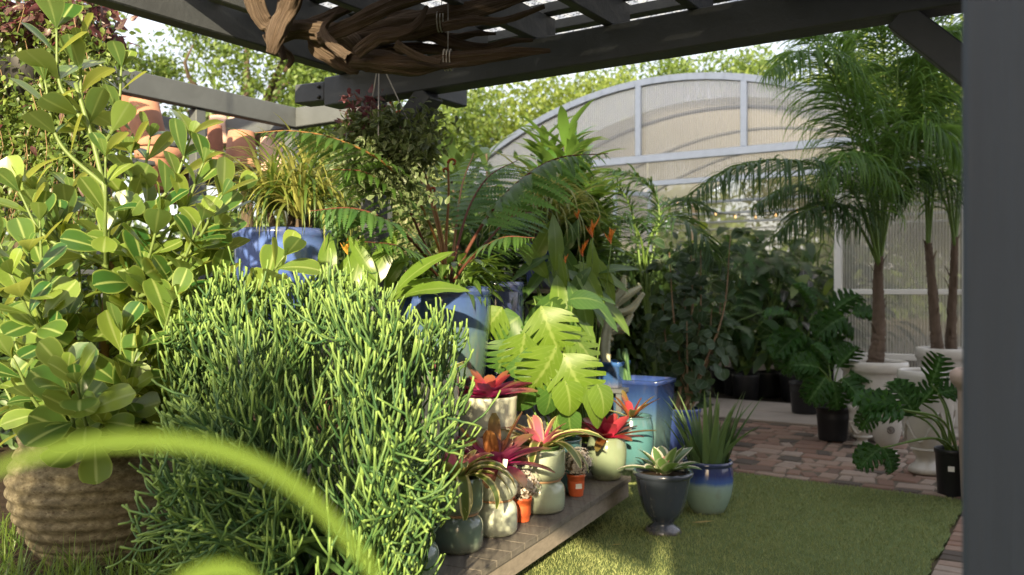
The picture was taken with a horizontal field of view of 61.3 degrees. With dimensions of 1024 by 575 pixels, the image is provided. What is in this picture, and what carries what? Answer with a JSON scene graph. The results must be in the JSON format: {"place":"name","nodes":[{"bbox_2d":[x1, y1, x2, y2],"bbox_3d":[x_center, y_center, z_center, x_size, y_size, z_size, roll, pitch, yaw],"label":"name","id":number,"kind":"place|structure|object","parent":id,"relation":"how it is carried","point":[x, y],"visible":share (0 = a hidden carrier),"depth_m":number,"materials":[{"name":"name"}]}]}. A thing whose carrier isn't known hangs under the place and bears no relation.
{"place":"outdoors","nodes":[
{"label":"outdoors","id":0,"kind":"place"},
{"bbox_2d":[142,337,348,425],"bbox_3d":[-1.209,0.667,4.779,0.792,0.675,2.100,0,0,26],"label":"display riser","id":1,"kind":"object","parent":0,"point":[310,371],"depth_m":4.36,"materials":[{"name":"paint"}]},
{"bbox_2d":[182,112,391,348],"bbox_3d":[-1.183,-0.267,4.647,1.254,1.189,1.250,0,0,37],"label":"potted ponytail","id":2,"kind":"object","parent":1,"relation":"on","point":[300,193],"visible":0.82,"depth_m":4.42},
{"bbox_2d":[313,183,337,429],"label":"potted cactus","id":3,"kind":"object","parent":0,"point":[335,240],"visible":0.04,"depth_m":6.16,"materials":[{"name":"plant"}]},
{"bbox_2d":[429,135,536,281],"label":"dark shrub","id":4,"kind":"object","parent":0,"point":[480,163],"visible":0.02,"depth_m":9.41,"materials":[{"name":"green plant"}]},
{"bbox_2d":[6,0,961,288],"label":"sky","id":5,"kind":"structure","parent":0,"point":[146,26],"materials":[{"name":"white"}]},
{"bbox_2d":[659,350,916,403],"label":"greenhouse floor","id":6,"kind":"structure","parent":0,"point":[780,400],"depth_m":11.50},
{"bbox_2d":[627,243,745,355],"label":"potted foliage plant","id":7,"kind":"object","parent":6,"relation":"on","point":[708,286],"visible":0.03,"depth_m":11.59,"materials":[{"name":"green plant"}]},
{"bbox_2d":[630,221,756,386],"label":"potted foliage plant","id":8,"kind":"object","parent":6,"relation":"on","point":[749,236],"visible":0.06,"depth_m":12.49,"materials":[{"name":"green plant"}]},
{"bbox_2d":[455,72,961,402],"bbox_3d":[4.113,-0.696,14.688,7.291,4.191,8.925,0,0,33],"label":"greenhouse","id":9,"kind":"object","parent":6,"relation":"on","point":[678,147],"visible":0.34,"depth_m":12.58,"materials":[{"name":"metal"}]},
{"bbox_2d":[613,189,651,258],"bbox_3d":[1.581,0.050,11.330,0.614,2.700,0.064,0,0,-28],"label":"door leaf","id":10,"kind":"structure","parent":9,"relation":"in","point":[636,193],"depth_m":11.40,"materials":[{"name":"metal"}]},
{"bbox_2d":[620,195,645,249],"bbox_3d":[1.581,0.060,11.330,0.434,2.540,0.228,0,0,0],"label":"door panel","id":11,"kind":"structure","parent":9,"relation":"in","point":[623,195],"depth_m":11.29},
{"bbox_2d":[677,198,829,217],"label":"string lights","id":12,"kind":"object","parent":9,"relation":"hanging from","point":[745,215],"visible":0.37,"depth_m":11.49,"materials":[{"name":"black plastic"}]},
{"bbox_2d":[668,240,777,392],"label":"potted foliage plant","id":13,"kind":"object","parent":6,"relation":"on","point":[718,385],"visible":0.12,"depth_m":11.58,"materials":[{"name":"green plant"}]},
{"bbox_2d":[653,282,796,366],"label":"potted foliage plant","id":14,"kind":"object","parent":6,"relation":"on","point":[731,352],"visible":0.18,"depth_m":10.75,"materials":[{"name":"green plant"}]},
{"bbox_2d":[665,232,801,395],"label":"potted foliage plant","id":15,"kind":"object","parent":6,"relation":"on","point":[748,270],"visible":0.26,"depth_m":11.24,"materials":[{"name":"green plant"}]},
{"bbox_2d":[702,306,825,400],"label":"potted foliage plant","id":16,"kind":"object","parent":6,"relation":"on","point":[746,382],"visible":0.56,"depth_m":10.88,"materials":[{"name":"green plant"}]},
{"bbox_2d":[658,227,871,372],"bbox_3d":[3.502,0.268,12.876,3.307,2.324,2.251,0,0,0],"label":"potted foliage plant","id":17,"kind":"object","parent":6,"relation":"on","point":[719,230],"visible":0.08,"depth_m":12.49,"materials":[{"name":"green plant"}]},
{"bbox_2d":[704,260,833,397],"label":"potted foliage plant","id":18,"kind":"object","parent":6,"relation":"on","point":[769,385],"visible":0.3,"depth_m":11.16,"materials":[{"name":"green plant"}]},
{"bbox_2d":[707,250,847,395],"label":"potted foliage plant","id":19,"kind":"object","parent":6,"relation":"on","point":[804,265],"visible":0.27,"depth_m":11.18,"materials":[{"name":"green plant"}]},
{"bbox_2d":[761,270,831,354],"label":"potted foliage plant","id":20,"kind":"object","parent":6,"relation":"on","point":[792,303],"visible":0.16,"depth_m":10.97,"materials":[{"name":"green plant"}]},
{"bbox_2d":[727,325,869,401],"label":"potted foliage plant","id":21,"kind":"object","parent":6,"relation":"on","point":[760,360],"visible":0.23,"depth_m":10.85,"materials":[{"name":"green plant"}]},
{"bbox_2d":[709,216,888,368],"bbox_3d":[3.942,0.211,12.007,2.450,2.438,2.031,0,0,33],"label":"potted foliage plant","id":22,"kind":"object","parent":6,"relation":"on","point":[787,266],"visible":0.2,"depth_m":11.86,"materials":[{"name":"green plant"}]},
{"bbox_2d":[730,238,895,350],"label":"potted foliage plant","id":23,"kind":"object","parent":6,"relation":"on","point":[811,250],"visible":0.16,"depth_m":11.38,"materials":[{"name":"green plant"}]},
{"bbox_2d":[790,274,892,398],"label":"potted foliage plant","id":24,"kind":"object","parent":6,"relation":"on","point":[828,285],"visible":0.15,"depth_m":11.00,"materials":[{"name":"green plant"}]},
{"bbox_2d":[751,242,940,370],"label":"potted foliage plant","id":25,"kind":"object","parent":6,"relation":"on","point":[863,329],"visible":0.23,"depth_m":12.11,"materials":[{"name":"green plant"}]},
{"bbox_2d":[657,295,961,574],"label":"ground","id":26,"kind":"structure","parent":0,"point":[916,340],"depth_m":25.57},
{"bbox_2d":[0,0,188,267],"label":"oak tree","id":27,"kind":"object","parent":26,"relation":"on","point":[141,39],"visible":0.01,"depth_m":12.92,"materials":[{"name":"green plant"}]},
{"bbox_2d":[0,42,392,395],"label":"pergola","id":28,"kind":"object","parent":26,"relation":"on","point":[247,113],"visible":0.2,"depth_m":6.44,"materials":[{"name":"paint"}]},
{"bbox_2d":[0,0,145,243],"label":"trailing plant","id":29,"kind":"object","parent":28,"relation":"hanging from","point":[21,137],"visible":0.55,"depth_m":4.09,"materials":[{"name":"green plant"}]},
{"bbox_2d":[117,95,133,152],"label":"clay pot","id":30,"kind":"object","parent":28,"relation":"on","point":[124,128],"visible":0.12,"depth_m":6.52,"materials":[{"name":"orange ceramic"}]},
{"bbox_2d":[134,146,184,192],"bbox_3d":[-2.526,-0.838,6.200,0.340,0.303,0.340,0,0,0],"label":"clay pot","id":31,"kind":"object","parent":28,"relation":"on","point":[173,150],"visible":0.35,"depth_m":6.08,"materials":[{"name":"ceramic"}]},
{"bbox_2d":[127,97,169,146],"bbox_3d":[-2.669,-1.196,6.300,0.289,0.364,0.289,-6,0,0],"label":"clay pot","id":32,"kind":"object","parent":31,"relation":"on","point":[151,109],"visible":0.33,"depth_m":6.20,"materials":[{"name":"ceramic"}]},
{"bbox_2d":[207,124,223,158],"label":"clay pot","id":33,"kind":"object","parent":28,"relation":"on","point":[215,136],"visible":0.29,"depth_m":6.75,"materials":[{"name":"orange ceramic"}]},
{"bbox_2d":[206,115,226,145],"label":"clay pot","id":34,"kind":"object","parent":28,"relation":"on","point":[221,118],"visible":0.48,"depth_m":7.40,"materials":[{"name":"ceramic"}]},
{"bbox_2d":[225,129,259,170],"bbox_3d":[-2.225,-1.128,7.099,0.294,0.305,0.297,0,0,0],"label":"clay pot","id":35,"kind":"object","parent":28,"relation":"on","point":[234,138],"visible":0.44,"depth_m":7.00,"materials":[{"name":"ceramic"}]},
{"bbox_2d":[256,136,283,171],"bbox_3d":[-2.019,-1.109,7.250,0.247,0.290,0.247,0,0,0],"label":"clay pot","id":36,"kind":"object","parent":28,"relation":"on","point":[268,143],"visible":0.23,"depth_m":7.16,"materials":[{"name":"ceramic"}]},
{"bbox_2d":[110,22,394,226],"bbox_3d":[-4.585,-1.951,14.078,5.519,6.876,4.266,0,0,0],"label":"oak tree","id":37,"kind":"object","parent":26,"relation":"on","point":[163,65],"visible":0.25,"depth_m":13.45,"materials":[{"name":"green plant"}]},
{"bbox_2d":[0,391,612,574],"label":"garden bed","id":38,"kind":"object","parent":26,"relation":"on","point":[6,452],"depth_m":3.48,"materials":[{"name":"soil"}]},
{"bbox_2d":[0,184,149,448],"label":"dark shrub","id":39,"kind":"object","parent":38,"relation":"on","point":[11,443],"visible":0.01,"depth_m":5.27,"materials":[{"name":"green plant"}]},
{"bbox_2d":[0,507,291,574],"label":"grass","id":40,"kind":"structure","parent":38,"relation":"on","point":[79,570],"depth_m":2.92,"materials":[{"name":"green plant"}]},
{"bbox_2d":[70,197,248,369],"bbox_3d":[-2.853,0.062,7.500,2.531,2.022,2.652,0,0,-24],"label":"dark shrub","id":41,"kind":"object","parent":38,"relation":"on","point":[84,284],"visible":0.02,"depth_m":7.20,"materials":[{"name":"green plant"}]},
{"bbox_2d":[0,0,320,567],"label":"potted clusia","id":42,"kind":"object","parent":38,"relation":"on","point":[60,381],"visible":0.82,"depth_m":3.04,"materials":[{"name":"plant"}]},
{"bbox_2d":[255,209,358,379],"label":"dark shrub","id":43,"kind":"object","parent":38,"relation":"on","point":[341,252],"visible":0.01,"depth_m":8.47,"materials":[{"name":"green plant"}]},
{"bbox_2d":[338,130,480,306],"bbox_3d":[-0.988,-0.087,8.212,1.478,3.103,1.240,0,0,0],"label":"variegated shrub","id":44,"kind":"object","parent":38,"relation":"on","point":[409,227],"visible":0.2,"depth_m":8.01,"materials":[{"name":"green plant"}]},
{"bbox_2d":[263,143,399,364],"bbox_3d":[-1.615,-0.110,9.023,2.284,3.157,1.971,0,0,0],"label":"dark shrub","id":45,"kind":"object","parent":26,"relation":"on","point":[342,238],"visible":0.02,"depth_m":8.81,"materials":[{"name":"green plant"}]},
{"bbox_2d":[219,49,527,230],"bbox_3d":[-2.573,-1.776,16.173,5.775,6.551,4.742,0,0,0],"label":"oak tree","id":46,"kind":"object","parent":26,"relation":"on","point":[476,105],"visible":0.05,"depth_m":15.81,"materials":[{"name":"green plant"}]},
{"bbox_2d":[414,133,521,281],"bbox_3d":[-0.360,0.035,7.494,1.196,2.830,1.051,0,0,23],"label":"potted dracaena","id":47,"kind":"object","parent":26,"relation":"on","point":[454,153],"visible":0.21,"depth_m":7.43,"materials":[{"name":"green plant"}]},
{"bbox_2d":[1,188,961,320],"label":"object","id":48,"kind":"object","parent":26,"relation":"on","point":[915,274],"visible":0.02,"depth_m":41.14,"materials":[{"name":"green plant"}]},
{"bbox_2d":[441,192,546,308],"bbox_3d":[-0.029,0.367,6.513,1.038,2.166,0.805,0,0,0],"label":"potted dracaena","id":49,"kind":"object","parent":26,"relation":"on","point":[514,260],"visible":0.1,"depth_m":6.44,"materials":[{"name":"green plant"}]},
{"bbox_2d":[441,70,672,270],"bbox_3d":[-0.043,-2.073,18.864,7.658,7.118,6.452,0,0,0],"label":"broadleaf tree","id":50,"kind":"object","parent":26,"relation":"on","point":[540,106],"visible":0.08,"depth_m":17.90,"materials":[{"name":"green plant"}]},
{"bbox_2d":[513,64,670,233],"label":"broadleaf tree","id":51,"kind":"object","parent":26,"relation":"on","point":[600,83],"visible":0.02,"depth_m":19.74,"materials":[{"name":"green plant"}]},
{"bbox_2d":[583,41,830,273],"bbox_3d":[5.198,-2.973,23.967,7.194,8.897,5.520,0,0,-24],"label":"oak tree","id":52,"kind":"object","parent":26,"relation":"on","point":[669,67],"visible":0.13,"depth_m":23.06,"materials":[{"name":"green plant"}]},
{"bbox_2d":[516,470,961,574],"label":"turf","id":53,"kind":"structure","parent":26,"relation":"on","point":[747,562],"depth_m":4.84,"materials":[{"name":"green plant"}]},
{"bbox_2d":[333,472,630,574],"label":"plant bench","id":54,"kind":"object","parent":53,"relation":"on","point":[532,540],"visible":0.38,"depth_m":4.19,"materials":[{"name":"brown wood"}]},
{"bbox_2d":[105,243,500,574],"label":"potted pencil cactus","id":55,"kind":"object","parent":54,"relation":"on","point":[230,509],"visible":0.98,"depth_m":2.65,"materials":[{"name":"green plant"}]},
{"bbox_2d":[197,414,552,559],"bbox_3d":[-0.453,0.999,4.457,0.612,0.338,2.580,0,0,26],"label":"display riser","id":56,"kind":"object","parent":54,"relation":"on","point":[522,421],"visible":0.02,"depth_m":4.17,"materials":[{"name":"paint"}]},
{"bbox_2d":[317,230,470,455],"bbox_3d":[-0.550,0.264,4.356,0.795,1.128,0.504,0,0,12],"label":"potted heliconia","id":57,"kind":"object","parent":56,"relation":"on","point":[408,285],"visible":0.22,"depth_m":4.20,"materials":[{"name":"green plant"}]},
{"bbox_2d":[254,102,610,435],"bbox_3d":[-0.287,-0.131,4.760,1.613,1.919,2.341,0,0,0],"label":"potted tree fern","id":58,"kind":"object","parent":56,"relation":"on","point":[473,306],"visible":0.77,"depth_m":4.69,"materials":[{"name":"green plant"}]},
{"bbox_2d":[420,358,463,451],"bbox_3d":[-0.364,0.577,4.327,0.281,0.502,0.249,0,0,-37],"label":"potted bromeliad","id":59,"kind":"object","parent":56,"relation":"on","point":[456,397],"visible":0.11,"depth_m":4.26,"materials":[{"name":"beige ceramic"}]},
{"bbox_2d":[459,369,537,440],"bbox_3d":[-0.124,0.635,4.597,0.538,0.387,0.548,0,0,-31],"label":"potted bromeliad","id":60,"kind":"object","parent":56,"relation":"on","point":[487,388],"visible":0.67,"depth_m":4.51,"materials":[{"name":"beige ceramic"}]},
{"bbox_2d":[485,282,523,413],"bbox_3d":[-0.100,0.396,5.400,0.350,0.864,0.350,0,0,0],"label":"glazed pot","id":61,"kind":"object","parent":56,"relation":"on","point":[513,301],"visible":0.24,"depth_m":5.25,"materials":[{"name":"blue ceramic"}]},
{"bbox_2d":[391,537,439,574],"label":"glazed pot","id":62,"kind":"object","parent":54,"relation":"on","point":[433,554],"visible":0.1,"depth_m":3.39,"materials":[{"name":"green ceramic"}]},
{"bbox_2d":[434,512,482,554],"bbox_3d":[-0.241,1.083,3.870,0.224,0.170,0.224,0,0,0],"label":"glazed pot","id":63,"kind":"object","parent":54,"relation":"on","point":[456,535],"visible":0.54,"depth_m":3.77,"materials":[{"name":"green ceramic"}]},
{"bbox_2d":[418,450,515,520],"bbox_3d":[-0.236,0.857,3.856,0.485,0.327,0.487,0,0,-17],"label":"potted bromeliad","id":64,"kind":"object","parent":63,"relation":"on","point":[470,500],"visible":0.69,"depth_m":3.79,"materials":[{"name":"green plant"}]},
{"bbox_2d":[458,436,527,460],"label":"potted bromeliad","id":65,"kind":"object","parent":54,"relation":"on","point":[515,459],"visible":0.02,"depth_m":4.39,"materials":[{"name":"red plant"}]},
{"bbox_2d":[479,498,517,537],"bbox_3d":[-0.086,1.083,4.130,0.224,0.170,0.224,0,0,0],"label":"glazed pot","id":66,"kind":"object","parent":54,"relation":"on","point":[501,520],"visible":0.52,"depth_m":4.03,"materials":[{"name":"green ceramic"}]},
{"bbox_2d":[456,412,554,500],"bbox_3d":[-0.065,0.797,4.122,0.557,0.407,0.598,0,0,-27],"label":"potted bromeliad","id":67,"kind":"object","parent":66,"relation":"on","point":[506,451],"visible":0.56,"depth_m":4.07,"materials":[{"name":"plant"}]},
{"bbox_2d":[513,466,540,522],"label":"potted flowers","id":68,"kind":"object","parent":54,"relation":"on","point":[522,498],"visible":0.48,"depth_m":4.29,"materials":[{"name":"orange ceramic"}]},
{"bbox_2d":[531,479,564,514],"bbox_3d":[0.152,1.083,4.550,0.256,0.170,0.256,0,0,0],"label":"glazed pot","id":69,"kind":"object","parent":54,"relation":"on","point":[549,498],"visible":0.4,"depth_m":4.44,"materials":[{"name":"green ceramic"}]},
{"bbox_2d":[474,414,605,481],"bbox_3d":[0.118,0.828,4.535,0.615,0.345,0.692,0,0,24],"label":"potted bromeliad","id":70,"kind":"object","parent":69,"relation":"on","point":[553,458],"visible":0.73,"depth_m":4.46,"materials":[{"name":"green ceramic"}]},
{"bbox_2d":[486,290,612,493],"bbox_3d":[0.247,0.591,4.794,0.804,1.155,0.613,0,0,-23],"label":"potted monstera","id":71,"kind":"object","parent":54,"relation":"on","point":[568,389],"visible":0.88,"depth_m":4.73,"materials":[{"name":"green plant"}]},
{"bbox_2d":[565,446,592,496],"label":"potted flowers","id":72,"kind":"object","parent":54,"relation":"on","point":[576,477],"visible":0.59,"depth_m":4.82,"materials":[{"name":"orange ceramic"}]},
{"bbox_2d":[577,414,656,480],"bbox_3d":[0.562,0.959,5.296,0.527,0.418,0.456,0,0,-33],"label":"potted bromeliad","id":73,"kind":"object","parent":54,"relation":"on","point":[608,455],"visible":0.88,"depth_m":5.21,"materials":[{"name":"green ceramic"}]},
{"bbox_2d":[610,390,659,469],"bbox_3d":[0.787,0.928,5.619,0.415,0.480,0.468,0,0,-34],"label":"potted bromeliad","id":74,"kind":"object","parent":54,"relation":"on","point":[643,421],"visible":0.59,"depth_m":5.50,"materials":[{"name":"teal ceramic"}]},
{"bbox_2d":[83,0,961,324],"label":"pergola","id":75,"kind":"object","parent":53,"relation":"on","point":[575,36],"visible":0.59,"depth_m":3.62,"materials":[{"name":"black wood"}]},
{"bbox_2d":[327,73,459,219],"bbox_3d":[-0.574,-0.705,4.153,0.654,0.773,0.475,0,0,0],"label":"hanging basket","id":76,"kind":"object","parent":75,"relation":"hanging from","point":[409,149],"visible":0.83,"depth_m":4.05,"materials":[{"name":"green plant"}]},
{"bbox_2d":[244,0,550,76],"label":"driftwood","id":77,"kind":"object","parent":75,"relation":"hanging from","point":[365,38],"visible":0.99,"depth_m":3.32,"materials":[{"name":"wood"}]},
{"bbox_2d":[524,289,561,415],"bbox_3d":[0.222,0.730,6.125,0.492,1.440,0.530,0,0,26],"label":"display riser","id":78,"kind":"object","parent":53,"relation":"on","point":[528,412],"visible":0.06,"depth_m":6.38,"materials":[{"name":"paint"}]},
{"bbox_2d":[468,148,629,288],"bbox_3d":[0.168,-0.496,6.017,1.151,1.007,1.108,0,0,37],"label":"potted ponytail","id":79,"kind":"object","parent":78,"relation":"on","point":[562,218],"visible":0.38,"depth_m":5.94},
{"bbox_2d":[495,99,642,337],"bbox_3d":[0.384,0.007,6.753,1.259,2.886,1.451,0,0,0],"label":"potted dracaena","id":80,"kind":"object","parent":53,"relation":"on","point":[545,149],"visible":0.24,"depth_m":6.60,"materials":[{"name":"green plant"}]},
{"bbox_2d":[510,208,639,471],"bbox_3d":[0.407,0.467,5.665,0.848,1.966,0.729,0,0,0],"label":"potted heliconia","id":81,"kind":"object","parent":53,"relation":"on","point":[561,265],"visible":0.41,"depth_m":5.59,"materials":[{"name":"green plant"}]},
{"bbox_2d":[611,387,628,411],"bbox_3d":[0.777,1.118,6.900,0.340,0.660,0.340,0,0,26],"label":"plant stand","id":82,"kind":"object","parent":53,"relation":"on","point":[617,391],"visible":0.12,"depth_m":6.71,"materials":[{"name":"paint"}]},
{"bbox_2d":[590,275,644,387],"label":"potted cactus","id":83,"kind":"object","parent":82,"relation":"on","point":[614,370],"visible":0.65,"depth_m":6.82,"materials":[{"name":"plant"}]},
{"bbox_2d":[613,348,675,460],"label":"potted cactus","id":84,"kind":"object","parent":53,"relation":"on","point":[645,388],"visible":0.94,"depth_m":6.80,"materials":[{"name":"blue ceramic"}]},
{"bbox_2d":[616,446,701,536],"bbox_3d":[0.851,1.178,5.095,0.491,0.524,0.496,0,0,0],"label":"potted bromeliad","id":85,"kind":"object","parent":53,"relation":"on","point":[663,477],"visible":1,"depth_m":4.97,"materials":[{"name":"grey ceramic"}]},
{"bbox_2d":[664,391,761,514],"bbox_3d":[1.285,1.038,5.531,0.621,0.803,0.561,0,0,17],"label":"potted aloe","id":86,"kind":"object","parent":53,"relation":"on","point":[710,490],"visible":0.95,"depth_m":5.41,"materials":[{"name":"green plant"}]},
{"bbox_2d":[705,29,961,349],"bbox_3d":[7.723,-2.487,20.284,7.518,7.955,6.491,0,0,0],"label":"broadleaf tree","id":87,"kind":"object","parent":26,"relation":"on","point":[915,232],"visible":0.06,"depth_m":19.41,"materials":[{"name":"green plant"}]},
{"bbox_2d":[843,16,961,314],"bbox_3d":[10.109,-2.291,19.139,5.680,7.608,5.609,0,0,-44],"label":"broadleaf tree","id":88,"kind":"object","parent":26,"relation":"on","point":[938,229],"visible":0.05,"depth_m":18.77,"materials":[{"name":"green plant"}]},
{"bbox_2d":[679,417,960,499],"bbox_3d":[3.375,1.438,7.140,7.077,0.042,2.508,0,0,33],"label":"brick paving","id":89,"kind":"structure","parent":0,"point":[790,457],"depth_m":7.16,"materials":[{"name":"brick"}]},
{"bbox_2d":[494,178,652,384],"bbox_3d":[0.491,0.120,8.476,1.782,2.694,1.578,0,0,0],"label":"dark shrub","id":90,"kind":"object","parent":89,"relation":"on","point":[621,336],"visible":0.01,"depth_m":8.29,"materials":[{"name":"green plant"}]},
{"bbox_2d":[600,217,689,375],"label":"dark shrub","id":91,"kind":"object","parent":89,"relation":"on","point":[640,365],"visible":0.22,"depth_m":8.66,"materials":[{"name":"green plant"}]},
{"bbox_2d":[586,163,730,375],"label":"potted palm","id":92,"kind":"object","parent":89,"relation":"on","point":[715,254],"visible":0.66,"depth_m":7.85,"materials":[{"name":"green plant"}]},
{"bbox_2d":[641,228,758,456],"bbox_3d":[1.513,0.452,7.587,0.994,1.936,0.919,0,0,-15],"label":"potted shrub","id":93,"kind":"object","parent":89,"relation":"on","point":[692,345],"visible":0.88,"depth_m":7.44,"materials":[{"name":"green plant"}]},
{"bbox_2d":[683,14,961,440],"bbox_3d":[2.895,-0.726,7.723,3.407,4.281,1.683,0,0,-29],"label":"potted palm","id":94,"kind":"object","parent":89,"relation":"on","point":[877,175],"visible":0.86,"depth_m":7.79,"materials":[{"name":"green plant"}]},
{"bbox_2d":[788,342,871,441],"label":"potted philodendron","id":95,"kind":"object","parent":89,"relation":"on","point":[832,415],"visible":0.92,"depth_m":7.93,"materials":[{"name":"green plant"}]},
{"bbox_2d":[847,403,872,445],"bbox_3d":[3.142,1.232,7.748,0.250,0.366,0.251,0,0,0],"label":"glazed urn","id":96,"kind":"object","parent":89,"relation":"on","point":[860,436],"visible":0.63,"depth_m":7.70,"materials":[{"name":"white ceramic"}]},
{"bbox_2d":[870,414,901,453],"bbox_3d":[3.172,1.222,7.319,0.278,0.386,0.280,0,0,0],"label":"glazed urn","id":97,"kind":"object","parent":89,"relation":"on","point":[886,434],"visible":0.49,"depth_m":7.22,"materials":[{"name":"white ceramic"}]},
{"bbox_2d":[850,351,960,497],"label":"potted philodendron","id":98,"kind":"object","parent":89,"relation":"on","point":[875,405],"visible":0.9,"depth_m":5.89,"materials":[{"name":"green plant"}]},
{"bbox_2d":[897,367,955,475],"bbox_3d":[3.178,1.022,6.620,0.422,0.786,0.422,0,0,0],"label":"glazed urn","id":99,"kind":"object","parent":89,"relation":"on","point":[912,428],"visible":0.49,"depth_m":6.51,"materials":[{"name":"white ceramic"}]},
{"bbox_2d":[949,367,961,498],"bbox_3d":[3.172,0.992,5.750,0.470,0.892,0.470,0,0,0],"label":"concrete urn","id":100,"kind":"object","parent":89,"relation":"on","point":[955,375],"visible":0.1,"depth_m":5.77,"materials":[{"name":"concrete"}]},
{"bbox_2d":[690,397,958,440],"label":"concrete path","id":101,"kind":"structure","parent":0,"point":[773,412],"depth_m":9.57,"materials":[{"name":"grey concrete"}]},
{"bbox_2d":[762,282,872,413],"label":"potted philodendron","id":102,"kind":"object","parent":101,"relation":"on","point":[784,344],"visible":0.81,"depth_m":9.36,"materials":[{"name":"green plant"}]},
{"bbox_2d":[845,13,961,427],"bbox_3d":[4.159,-0.787,8.453,2.085,4.405,1.480,0,0,-18],"label":"potted palm","id":103,"kind":"object","parent":101,"relation":"on","point":[951,350],"visible":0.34,"depth_m":8.55,"materials":[{"name":"green plant"}]},
{"label":"paving strip","id":104,"kind":"structure","parent":0,"visible":0},
{"bbox_2d":[0,433,380,574],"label":"strap leaf plant","id":105,"kind":"object","parent":104,"relation":"on","point":[313,501],"visible":1,"depth_m":0.40,"materials":[{"name":"green plant"}]},
{"bbox_2d":[931,515,961,574],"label":"brick edging","id":106,"kind":"object","parent":104,"relation":"on","point":[949,561],"visible":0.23,"depth_m":4.55,"materials":[{"name":"brick"}]},
{"bbox_2d":[962,0,1023,574],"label":"pergola post","id":107,"kind":"object","parent":104,"relation":"on","point":[992,287],"visible":1,"depth_m":1.16,"materials":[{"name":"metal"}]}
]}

